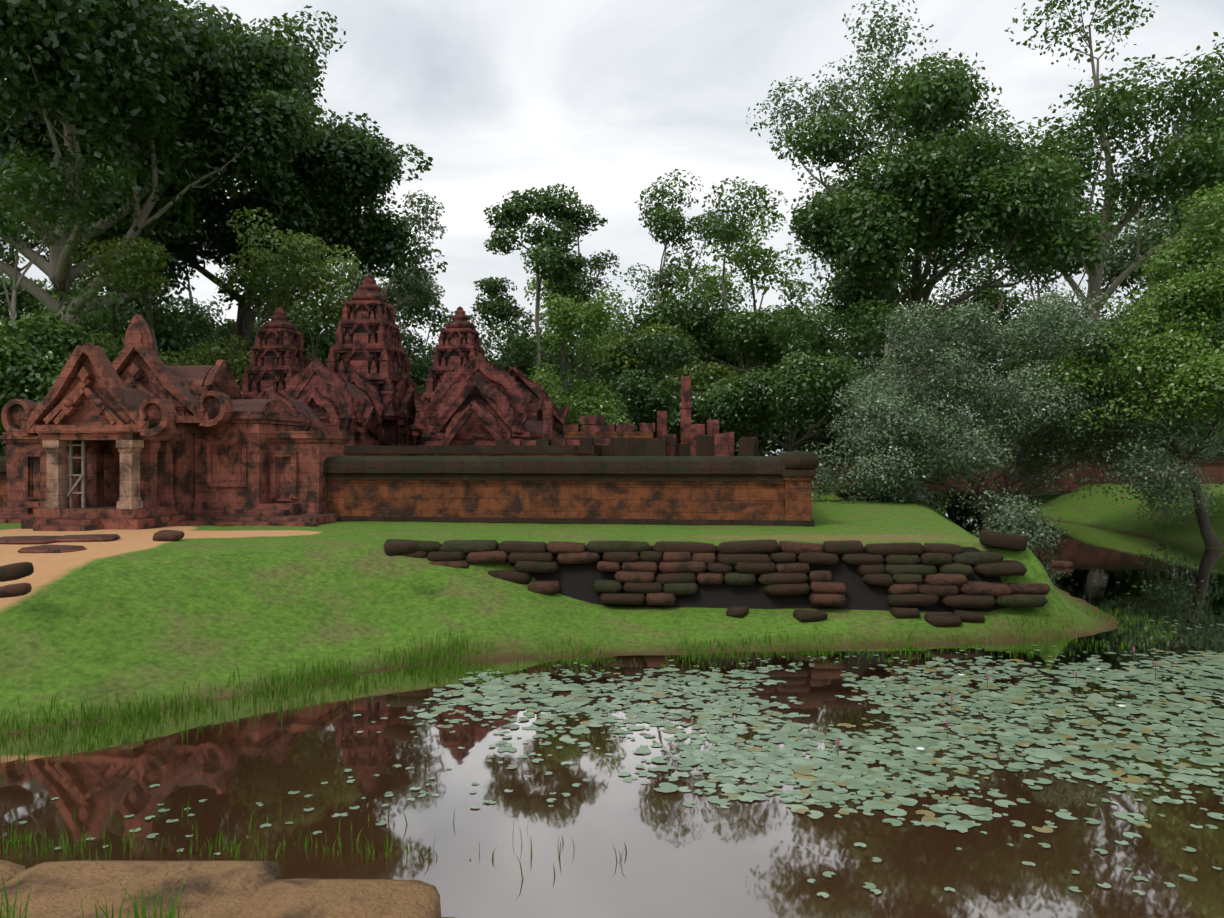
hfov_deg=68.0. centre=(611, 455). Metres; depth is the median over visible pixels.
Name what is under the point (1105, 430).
tree
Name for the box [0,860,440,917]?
laterite ledge
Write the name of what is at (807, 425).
tree
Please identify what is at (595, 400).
weeping tree
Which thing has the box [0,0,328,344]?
giant tree
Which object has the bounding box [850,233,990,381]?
tree
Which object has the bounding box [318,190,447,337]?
tree
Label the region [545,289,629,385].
tree
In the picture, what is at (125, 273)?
tree
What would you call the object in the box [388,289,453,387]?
tree
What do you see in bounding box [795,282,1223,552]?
bushy moat tree
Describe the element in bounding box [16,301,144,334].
tree
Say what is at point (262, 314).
tree
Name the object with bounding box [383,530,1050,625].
retaining wall blocks
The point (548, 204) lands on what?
umbrella tree
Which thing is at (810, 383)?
dense tree
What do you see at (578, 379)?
tree
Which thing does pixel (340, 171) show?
giant tree
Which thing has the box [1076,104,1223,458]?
giant tree
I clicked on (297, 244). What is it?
tree
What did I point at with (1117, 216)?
tree
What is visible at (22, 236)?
tree
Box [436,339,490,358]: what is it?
tree
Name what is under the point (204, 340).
tree
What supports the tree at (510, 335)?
on the ground at (142, 611)
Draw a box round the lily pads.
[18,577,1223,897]
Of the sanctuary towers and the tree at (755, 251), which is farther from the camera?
the tree at (755, 251)
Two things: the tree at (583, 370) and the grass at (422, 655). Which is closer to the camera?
the grass at (422, 655)
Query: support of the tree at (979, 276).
on the ground at (142, 611)
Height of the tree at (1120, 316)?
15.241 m
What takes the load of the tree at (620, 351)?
on the ground at (142, 611)
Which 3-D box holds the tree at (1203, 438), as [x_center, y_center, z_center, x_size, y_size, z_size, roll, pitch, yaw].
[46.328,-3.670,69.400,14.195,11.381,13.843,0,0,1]
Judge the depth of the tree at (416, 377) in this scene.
83.61 m
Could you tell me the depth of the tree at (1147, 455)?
73.46 m
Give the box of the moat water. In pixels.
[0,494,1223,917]
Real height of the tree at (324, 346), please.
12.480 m
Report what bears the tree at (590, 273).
on the ground at (142, 611)
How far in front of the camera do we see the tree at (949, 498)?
68.97 m
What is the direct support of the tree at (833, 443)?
on the ground at (142, 611)
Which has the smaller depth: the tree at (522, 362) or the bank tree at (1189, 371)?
the bank tree at (1189, 371)
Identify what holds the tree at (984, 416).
on the ground at (142, 611)
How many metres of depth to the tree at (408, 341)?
75.58 m
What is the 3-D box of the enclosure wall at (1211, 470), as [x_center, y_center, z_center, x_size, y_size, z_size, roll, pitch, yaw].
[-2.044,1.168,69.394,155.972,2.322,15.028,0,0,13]
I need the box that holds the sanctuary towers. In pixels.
[240,274,484,445]
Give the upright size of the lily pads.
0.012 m
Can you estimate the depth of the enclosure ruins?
35.30 m
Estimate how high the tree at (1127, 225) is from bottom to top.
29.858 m
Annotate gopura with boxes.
[0,314,350,530]
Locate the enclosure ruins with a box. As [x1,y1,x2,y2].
[3,376,757,455]
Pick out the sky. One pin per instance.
(603, 99)
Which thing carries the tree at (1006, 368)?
on the ground at (142, 611)
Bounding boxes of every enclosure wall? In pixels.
[0,451,819,525]
[812,459,1223,490]
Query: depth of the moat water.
10.10 m
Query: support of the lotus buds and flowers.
on the moat water
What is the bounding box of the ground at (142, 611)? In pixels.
[0,457,1223,917]
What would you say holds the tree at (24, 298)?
on the ground at (142, 611)
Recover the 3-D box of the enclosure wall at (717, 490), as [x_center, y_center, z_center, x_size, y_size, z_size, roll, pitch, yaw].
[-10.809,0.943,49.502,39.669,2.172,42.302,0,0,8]
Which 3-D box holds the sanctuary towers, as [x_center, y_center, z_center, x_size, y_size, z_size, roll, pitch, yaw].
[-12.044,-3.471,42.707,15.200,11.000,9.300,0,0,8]
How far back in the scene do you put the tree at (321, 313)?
47.60 m
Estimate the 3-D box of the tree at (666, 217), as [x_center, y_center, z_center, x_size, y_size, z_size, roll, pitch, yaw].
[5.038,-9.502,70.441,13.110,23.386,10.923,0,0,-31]
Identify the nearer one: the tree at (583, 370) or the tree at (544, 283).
the tree at (583, 370)
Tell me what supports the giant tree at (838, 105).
on the ground at (142, 611)
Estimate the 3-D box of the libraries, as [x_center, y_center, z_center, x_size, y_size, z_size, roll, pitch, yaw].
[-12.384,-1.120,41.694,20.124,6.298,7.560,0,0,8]
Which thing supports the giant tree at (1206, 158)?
on the ground at (142, 611)
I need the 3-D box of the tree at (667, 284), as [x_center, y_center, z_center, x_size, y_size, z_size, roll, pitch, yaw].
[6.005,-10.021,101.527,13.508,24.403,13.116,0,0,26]
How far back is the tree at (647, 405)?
55.14 m
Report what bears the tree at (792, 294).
on the ground at (142, 611)
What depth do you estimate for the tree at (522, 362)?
72.53 m
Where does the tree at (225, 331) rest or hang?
on the ground at (142, 611)
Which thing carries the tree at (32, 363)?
on the ground at (142, 611)
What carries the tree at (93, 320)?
on the ground at (142, 611)
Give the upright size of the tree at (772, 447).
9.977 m
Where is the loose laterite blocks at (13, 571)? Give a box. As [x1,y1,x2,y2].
[0,484,1073,597]
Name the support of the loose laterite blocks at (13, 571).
on the ground at (142, 611)
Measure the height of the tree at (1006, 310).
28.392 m
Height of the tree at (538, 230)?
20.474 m
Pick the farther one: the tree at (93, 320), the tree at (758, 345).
the tree at (93, 320)
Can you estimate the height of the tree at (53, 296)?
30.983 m
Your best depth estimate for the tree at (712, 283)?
95.27 m
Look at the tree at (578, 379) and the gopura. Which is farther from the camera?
the tree at (578, 379)
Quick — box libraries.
[233,353,569,444]
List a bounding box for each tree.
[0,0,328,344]
[0,150,131,441]
[0,208,103,332]
[0,214,44,323]
[0,422,5,455]
[4,159,209,365]
[5,273,117,334]
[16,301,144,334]
[29,293,127,327]
[68,236,243,365]
[87,4,447,362]
[95,288,221,347]
[156,206,361,390]
[167,250,265,358]
[211,255,307,353]
[211,318,263,359]
[232,269,357,376]
[237,257,349,354]
[290,255,435,387]
[290,308,342,369]
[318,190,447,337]
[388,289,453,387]
[388,311,406,362]
[401,316,498,435]
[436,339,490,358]
[466,305,561,384]
[468,183,607,375]
[487,336,581,395]
[498,273,588,376]
[520,217,619,389]
[527,282,636,437]
[528,283,640,423]
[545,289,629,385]
[553,202,608,389]
[579,169,748,380]
[585,319,752,443]
[606,331,771,443]
[619,263,694,311]
[654,176,848,453]
[666,257,767,394]
[668,297,925,455]
[704,205,835,455]
[708,355,818,455]
[746,0,1072,493]
[766,352,875,458]
[770,48,1118,502]
[776,254,868,382]
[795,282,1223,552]
[803,351,932,458]
[824,262,939,396]
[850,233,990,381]
[889,304,1028,505]
[910,0,1223,458]
[928,234,1070,413]
[955,239,1107,366]
[955,386,1054,458]
[981,334,1065,458]
[1008,201,1155,371]
[1025,352,1178,458]
[1031,181,1223,547]
[1057,440,1198,458]
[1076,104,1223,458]
[1100,194,1223,329]
[1117,303,1223,410]
[1159,352,1223,458]
[1161,434,1223,458]
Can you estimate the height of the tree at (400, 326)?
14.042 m
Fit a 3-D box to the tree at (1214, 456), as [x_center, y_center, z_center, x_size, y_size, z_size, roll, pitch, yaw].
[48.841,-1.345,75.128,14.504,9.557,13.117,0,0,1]
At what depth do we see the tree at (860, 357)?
91.71 m
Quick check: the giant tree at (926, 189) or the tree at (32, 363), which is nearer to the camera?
the tree at (32, 363)
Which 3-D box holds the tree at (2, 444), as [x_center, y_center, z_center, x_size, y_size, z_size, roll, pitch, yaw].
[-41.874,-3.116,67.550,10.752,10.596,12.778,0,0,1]
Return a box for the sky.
[0,0,1223,456]
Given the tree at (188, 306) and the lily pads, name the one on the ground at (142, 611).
the tree at (188, 306)
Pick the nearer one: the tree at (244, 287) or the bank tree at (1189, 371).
the bank tree at (1189, 371)
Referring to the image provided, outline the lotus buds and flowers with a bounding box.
[836,647,1156,755]
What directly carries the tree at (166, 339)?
on the ground at (142, 611)
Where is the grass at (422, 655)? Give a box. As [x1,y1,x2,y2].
[0,599,1179,917]

